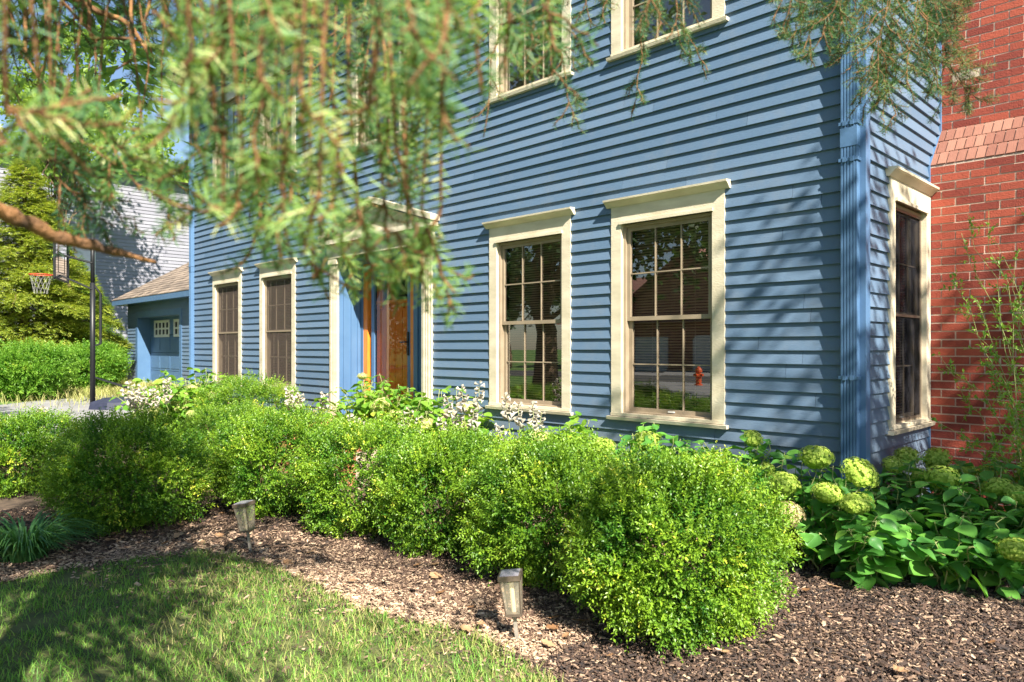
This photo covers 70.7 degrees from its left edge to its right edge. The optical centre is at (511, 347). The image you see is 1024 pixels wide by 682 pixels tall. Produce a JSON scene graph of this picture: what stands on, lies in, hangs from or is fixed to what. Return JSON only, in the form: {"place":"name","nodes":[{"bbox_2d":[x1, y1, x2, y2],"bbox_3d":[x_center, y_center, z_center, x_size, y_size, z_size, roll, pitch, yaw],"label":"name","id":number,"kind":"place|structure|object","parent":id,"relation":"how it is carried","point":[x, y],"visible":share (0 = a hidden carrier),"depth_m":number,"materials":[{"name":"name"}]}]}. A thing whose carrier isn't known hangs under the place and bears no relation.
{"place":"outdoors","nodes":[
{"label":"outdoors","id":0,"kind":"place"},
{"bbox_2d":[0,394,160,441],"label":"driveway","id":1,"kind":"structure","parent":0,"point":[14,407],"depth_m":16.91,"materials":[{"name":"concrete"}]},
{"bbox_2d":[28,232,149,409],"bbox_3d":[-9.334,-0.612,16.645,3.110,4.037,1.331,0,0,-20],"label":"basketball hoop","id":2,"kind":"object","parent":1,"relation":"on","point":[60,268],"visible":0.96,"depth_m":16.49,"materials":[{"name":"black metal"}]},
{"bbox_2d":[0,0,232,176],"label":"sky","id":3,"kind":"structure","parent":0,"point":[119,73],"materials":[{"name":"blue"}]},
{"bbox_2d":[0,394,557,681],"bbox_3d":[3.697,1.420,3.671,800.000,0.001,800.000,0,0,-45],"label":"ground","id":4,"kind":"structure","parent":0,"point":[1,403],"depth_m":4.90,"materials":[{"name":"brown soil"}]},
{"bbox_2d":[0,337,84,400],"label":"leafy bush","id":5,"kind":"object","parent":4,"relation":"on","point":[35,369],"visible":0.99,"depth_m":19.01,"materials":[{"name":"green plant"}]},
{"bbox_2d":[0,155,133,352],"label":"evergreen tree","id":6,"kind":"object","parent":4,"relation":"on","point":[17,312],"visible":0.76,"depth_m":22.63,"materials":[{"name":"green plant"}]},
{"bbox_2d":[0,19,155,337],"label":"background tree","id":7,"kind":"object","parent":4,"relation":"on","point":[44,171],"visible":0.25,"depth_m":26.17,"materials":[{"name":"green plant"}]},
{"bbox_2d":[32,254,127,373],"bbox_3d":[-16.716,-1.064,27.584,4.606,4.974,4.214,0,0,-23],"label":"evergreen tree","id":8,"kind":"object","parent":4,"relation":"on","point":[104,301],"visible":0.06,"depth_m":27.50,"materials":[{"name":"green plant"}]},
{"bbox_2d":[0,376,184,411],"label":"tall grass","id":9,"kind":"structure","parent":4,"relation":"on","point":[108,391],"depth_m":20.21,"materials":[{"name":"green plant"}]},
{"bbox_2d":[0,156,188,342],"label":"neighbour house","id":10,"kind":"structure","parent":4,"relation":"on","point":[116,276],"depth_m":33.28,"materials":[{"name":"grey"}]},
{"bbox_2d":[71,247,95,279],"bbox_3d":[-19.027,-3.780,31.805,1.200,1.600,0.050,0,0,-45],"label":"window","id":11,"kind":"structure","parent":10,"relation":"in","point":[86,253],"depth_m":31.93,"materials":[{"name":"white paint"}]},
{"bbox_2d":[64,337,134,389],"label":"leafy bush","id":12,"kind":"object","parent":4,"relation":"on","point":[111,365],"visible":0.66,"depth_m":22.13,"materials":[{"name":"green plant"}]},
{"bbox_2d":[33,105,185,182],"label":"background tree","id":13,"kind":"object","parent":4,"relation":"on","point":[157,147],"visible":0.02,"depth_m":44.50,"materials":[{"name":"green plant"}]},
{"bbox_2d":[112,262,188,387],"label":"garage","id":14,"kind":"structure","parent":4,"relation":"on","point":[158,323],"depth_m":24.48,"materials":[{"name":"blue paint"}]},
{"bbox_2d":[151,316,178,384],"bbox_3d":[-11.408,0.181,24.150,0.076,2.438,3.850,0,0,-45],"label":"garage door","id":15,"kind":"structure","parent":14,"relation":"in","point":[162,341],"depth_m":24.47,"materials":[{"name":"blue paint"}]},
{"bbox_2d":[174,157,188,182],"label":"background tree","id":16,"kind":"object","parent":4,"relation":"on","point":[182,179],"visible":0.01,"depth_m":50.80,"materials":[{"name":"green plant"}]},
{"bbox_2d":[160,0,1023,531],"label":"house","id":17,"kind":"structure","parent":4,"relation":"on","point":[760,230],"depth_m":6.02,"materials":[{"name":"blue paint"}]},
{"bbox_2d":[208,267,243,385],"bbox_3d":[-4.535,-0.338,12.535,0.990,1.956,1.236,0,0,-45],"label":"window","id":18,"kind":"structure","parent":17,"relation":"in","point":[226,295],"depth_m":12.30,"materials":[{"name":"beige paint"}]},
{"bbox_2d":[210,81,241,200],"bbox_3d":[-4.535,-3.473,12.535,0.990,1.826,1.236,0,0,-45],"label":"window","id":19,"kind":"structure","parent":17,"relation":"in","point":[232,97],"depth_m":12.36,"materials":[{"name":"beige paint"}]},
{"bbox_2d":[254,258,297,390],"bbox_3d":[-3.266,-0.338,11.258,0.990,1.956,1.236,0,0,-45],"label":"window","id":20,"kind":"structure","parent":17,"relation":"in","point":[277,295],"depth_m":11.00,"materials":[{"name":"beige paint"}]},
{"bbox_2d":[256,47,296,174],"bbox_3d":[-3.266,-3.473,11.258,0.990,1.826,1.236,0,0,-45],"label":"window","id":21,"kind":"structure","parent":17,"relation":"in","point":[287,72],"depth_m":11.05,"materials":[{"name":"beige paint"}]},
{"bbox_2d":[350,0,405,151],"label":"window","id":22,"kind":"structure","parent":17,"relation":"in","point":[355,27],"depth_m":9.37,"materials":[{"name":"beige paint"}]},
{"bbox_2d":[371,267,409,397],"bbox_3d":[-1.617,-0.023,9.521,0.098,2.025,0.880,0,0,-45],"label":"storm door","id":23,"kind":"structure","parent":17,"relation":"in","point":[373,293],"depth_m":9.80,"materials":[{"name":"blue paint"}]},
{"bbox_2d":[376,274,406,407],"bbox_3d":[-1.543,-0.025,9.594,0.090,2.010,0.870,0,0,-45],"label":"front door","id":24,"kind":"structure","parent":17,"relation":"in","point":[391,330],"depth_m":9.65,"materials":[{"name":"brown wood"}]},
{"bbox_2d":[482,207,575,415],"bbox_3d":[0.461,-0.338,7.504,0.990,1.956,1.216,0,0,-45],"label":"window","id":25,"kind":"structure","parent":17,"relation":"in","point":[530,275],"depth_m":7.40,"materials":[{"name":"beige paint"}]},
{"bbox_2d":[486,0,573,104],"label":"window","id":26,"kind":"structure","parent":17,"relation":"in","point":[516,86],"depth_m":7.38,"materials":[{"name":"beige paint"}]},
{"bbox_2d":[603,178,730,428],"bbox_3d":[1.585,-0.338,6.373,0.990,1.956,1.206,0,0,-45],"label":"window","id":27,"kind":"structure","parent":17,"relation":"in","point":[668,287],"depth_m":6.23,"materials":[{"name":"beige paint"}]},
{"bbox_2d":[606,0,728,62],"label":"window","id":28,"kind":"structure","parent":17,"relation":"in","point":[623,43],"depth_m":6.29,"materials":[{"name":"beige paint"}]},
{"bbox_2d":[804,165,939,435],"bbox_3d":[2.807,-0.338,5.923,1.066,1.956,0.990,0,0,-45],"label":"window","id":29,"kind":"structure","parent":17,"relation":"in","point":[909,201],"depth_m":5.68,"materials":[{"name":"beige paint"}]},
{"bbox_2d":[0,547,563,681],"bbox_3d":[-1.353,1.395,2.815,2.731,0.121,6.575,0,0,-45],"label":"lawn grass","id":30,"kind":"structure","parent":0,"point":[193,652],"depth_m":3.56,"materials":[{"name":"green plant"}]},
{"bbox_2d":[0,0,998,331],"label":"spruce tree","id":31,"kind":"object","parent":30,"relation":"on","point":[230,22],"visible":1,"depth_m":0.69,"materials":[{"name":"green plant"}]},
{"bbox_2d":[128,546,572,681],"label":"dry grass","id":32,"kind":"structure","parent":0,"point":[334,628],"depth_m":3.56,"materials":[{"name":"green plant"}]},
{"bbox_2d":[0,437,1023,681],"bbox_3d":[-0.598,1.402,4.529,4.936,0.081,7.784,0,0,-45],"label":"mulch","id":33,"kind":"object","parent":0,"point":[885,602],"visible":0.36,"depth_m":3.79,"materials":[{"name":"brown wood"}]},
{"bbox_2d":[4,405,48,463],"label":"hosta","id":34,"kind":"object","parent":33,"relation":"on","point":[47,408],"visible":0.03,"depth_m":8.41,"materials":[{"name":"white plant"}]},
{"bbox_2d":[0,403,80,498],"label":"boxwood shrub","id":35,"kind":"object","parent":33,"relation":"on","point":[28,425],"visible":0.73,"depth_m":6.85,"materials":[{"name":"green plant"}]},
{"bbox_2d":[0,505,113,564],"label":"lily clump","id":36,"kind":"object","parent":33,"relation":"on","point":[33,543],"visible":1,"depth_m":4.76,"materials":[{"name":"green plant"}]},
{"bbox_2d":[26,402,217,538],"bbox_3d":[-3.034,0.955,5.713,1.328,1.046,1.385,0,0,-45],"label":"boxwood shrub","id":37,"kind":"object","parent":33,"relation":"on","point":[115,486],"visible":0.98,"depth_m":5.41,"materials":[{"name":"green plant"}]},
{"bbox_2d":[120,377,177,463],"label":"hosta","id":38,"kind":"object","parent":33,"relation":"on","point":[132,400],"visible":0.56,"depth_m":8.70,"materials":[{"name":"white plant"}]},
{"bbox_2d":[109,367,255,454],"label":"hydrangea","id":39,"kind":"object","parent":33,"relation":"on","point":[180,400],"visible":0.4,"depth_m":9.26,"materials":[{"name":"green plant"}]},
{"bbox_2d":[215,532,224,536],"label":"fallen leaf","id":40,"kind":"object","parent":33,"relation":"on","point":[219,534],"visible":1,"depth_m":5.29,"materials":[{"name":"plant"}]},
{"bbox_2d":[177,398,286,490],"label":"boxwood shrub","id":41,"kind":"object","parent":33,"relation":"on","point":[226,412],"visible":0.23,"depth_m":7.09,"materials":[{"name":"green plant"}]},
{"bbox_2d":[232,500,255,552],"bbox_3d":[-1.811,1.272,4.950,0.108,0.429,0.108,-8,1,15],"label":"garden light","id":42,"kind":"object","parent":33,"relation":"on","point":[245,504],"visible":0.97,"depth_m":4.94,"materials":[{"name":"metal"}]},
{"bbox_2d":[188,368,308,444],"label":"boxwood shrub","id":43,"kind":"object","parent":33,"relation":"on","point":[249,387],"visible":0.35,"depth_m":9.01,"materials":[{"name":"green plant"}]},
{"bbox_2d":[199,397,342,520],"bbox_3d":[-2.028,0.957,6.208,1.167,1.037,1.233,0,0,-45],"label":"boxwood shrub","id":44,"kind":"object","parent":33,"relation":"on","point":[256,435],"visible":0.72,"depth_m":5.96,"materials":[{"name":"green plant"}]},
{"bbox_2d":[283,559,292,564],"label":"fallen leaf","id":45,"kind":"object","parent":33,"relation":"on","point":[287,561],"visible":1,"depth_m":4.63,"materials":[{"name":"brown plant"}]},
{"bbox_2d":[275,388,328,466],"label":"hosta","id":46,"kind":"object","parent":33,"relation":"on","point":[298,397],"visible":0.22,"depth_m":8.50,"materials":[{"name":"white plant"}]},
{"bbox_2d":[236,422,430,486],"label":"shrub","id":47,"kind":"object","parent":33,"relation":"on","point":[355,459],"visible":0.02,"depth_m":7.37,"materials":[{"name":"plant"}]},
{"bbox_2d":[281,409,441,539],"bbox_3d":[-1.117,0.984,5.590,1.203,0.999,1.192,0,0,-45],"label":"boxwood shrub","id":48,"kind":"object","parent":33,"relation":"on","point":[322,479],"visible":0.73,"depth_m":5.33,"materials":[{"name":"green plant"}]},
{"bbox_2d":[307,373,442,428],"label":"hydrangea","id":49,"kind":"object","parent":33,"relation":"on","point":[370,403],"visible":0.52,"depth_m":8.04,"materials":[{"name":"green plant"}]},
{"bbox_2d":[347,407,440,484],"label":"hosta","id":50,"kind":"object","parent":33,"relation":"on","point":[404,413],"visible":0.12,"depth_m":7.35,"materials":[{"name":"white plant"}]},
{"bbox_2d":[430,572,438,577],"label":"fallen leaf","id":51,"kind":"object","parent":33,"relation":"on","point":[433,574],"visible":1,"depth_m":4.35,"materials":[{"name":"yellow plant"}]},
{"bbox_2d":[392,385,494,472],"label":"hydrangea","id":52,"kind":"object","parent":33,"relation":"on","point":[432,418],"visible":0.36,"depth_m":7.52,"materials":[{"name":"green plant"}]},
{"bbox_2d":[361,418,532,559],"bbox_3d":[-0.454,0.986,5.055,1.196,0.995,1.113,0,0,-45],"label":"boxwood shrub","id":53,"kind":"object","parent":33,"relation":"on","point":[443,454],"visible":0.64,"depth_m":4.81,"materials":[{"name":"green plant"}]},
{"bbox_2d":[436,381,484,493],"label":"hosta","id":54,"kind":"object","parent":33,"relation":"on","point":[459,407],"visible":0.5,"depth_m":6.81,"materials":[{"name":"white plant"}]},
{"bbox_2d":[459,624,473,630],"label":"fallen leaf","id":55,"kind":"object","parent":33,"relation":"on","point":[467,627],"visible":0.95,"depth_m":3.55,"materials":[{"name":"yellow plant"}]},
{"bbox_2d":[497,568,522,640],"bbox_3d":[0.012,1.282,3.469,0.108,0.408,0.108,-6,2,7],"label":"garden light","id":56,"kind":"object","parent":33,"relation":"on","point":[510,576],"visible":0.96,"depth_m":3.46,"materials":[{"name":"metal"}]},
{"bbox_2d":[494,392,545,499],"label":"flowers","id":57,"kind":"object","parent":33,"relation":"on","point":[516,421],"visible":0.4,"depth_m":6.42,"materials":[{"name":"white plant"}]},
{"bbox_2d":[541,639,555,646],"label":"fallen leaf","id":58,"kind":"object","parent":33,"relation":"on","point":[547,642],"visible":1,"depth_m":3.37,"materials":[{"name":"yellow plant"}]},
{"bbox_2d":[450,422,650,592],"bbox_3d":[0.246,0.962,4.415,1.196,0.987,1.220,0,0,-45],"label":"boxwood shrub","id":59,"kind":"object","parent":33,"relation":"on","point":[506,512],"visible":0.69,"depth_m":4.19,"materials":[{"name":"green plant"}]},
{"bbox_2d":[546,624,558,628],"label":"fallen leaf","id":60,"kind":"object","parent":33,"relation":"on","point":[552,626],"visible":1,"depth_m":3.54,"materials":[{"name":"orange plant"}]},
{"bbox_2d":[509,411,597,504],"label":"hydrangea","id":61,"kind":"object","parent":33,"relation":"on","point":[574,419],"visible":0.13,"depth_m":6.33,"materials":[{"name":"green plant"}]},
{"bbox_2d":[585,421,708,520],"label":"hydrangea","id":62,"kind":"object","parent":33,"relation":"on","point":[644,435],"visible":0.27,"depth_m":5.64,"materials":[{"name":"green plant"}]},
{"bbox_2d":[543,438,805,663],"bbox_3d":[0.832,0.967,3.699,1.368,1.009,1.209,0,0,-45],"label":"boxwood shrub","id":63,"kind":"object","parent":33,"relation":"on","point":[649,592],"visible":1,"depth_m":3.34,"materials":[{"name":"green plant"}]},
{"bbox_2d":[682,430,808,534],"bbox_3d":[1.649,1.014,5.245,0.925,0.818,0.885,0,0,-45],"label":"hydrangea","id":64,"kind":"object","parent":33,"relation":"on","point":[753,439],"visible":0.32,"depth_m":5.10,"materials":[{"name":"green plant"}]},
{"bbox_2d":[742,445,904,571],"bbox_3d":[1.877,1.029,4.597,1.343,0.788,0.910,0,0,-45],"label":"hydrangea","id":65,"kind":"object","parent":33,"relation":"on","point":[828,491],"visible":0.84,"depth_m":4.51,"materials":[{"name":"green plant"}]},
{"bbox_2d":[802,505,915,592],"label":"hydrangea","id":66,"kind":"object","parent":33,"relation":"on","point":[871,551],"visible":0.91,"depth_m":4.19,"materials":[{"name":"green plant"}]},
{"bbox_2d":[893,664,907,671],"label":"fallen leaf","id":67,"kind":"object","parent":33,"relation":"on","point":[900,669],"visible":1,"depth_m":3.08,"materials":[{"name":"beige plant"}]},
{"bbox_2d":[846,447,1022,533],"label":"hydrangea","id":68,"kind":"object","parent":33,"relation":"on","point":[913,484],"visible":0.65,"depth_m":4.74,"materials":[{"name":"green plant"}]},
{"bbox_2d":[858,501,1023,601],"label":"hydrangea","id":69,"kind":"object","parent":33,"relation":"on","point":[949,558],"visible":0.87,"depth_m":4.14,"materials":[{"name":"green plant"}]},
{"bbox_2d":[908,457,1023,577],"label":"hydrangea","id":70,"kind":"object","parent":33,"relation":"on","point":[994,487],"visible":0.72,"depth_m":4.45,"materials":[{"name":"green plant"}]},
{"bbox_2d":[931,208,1023,483],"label":"wispy shrub","id":71,"kind":"object","parent":33,"relation":"on","point":[1017,428],"visible":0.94,"depth_m":4.79,"materials":[{"name":"green plant"}]}
]}

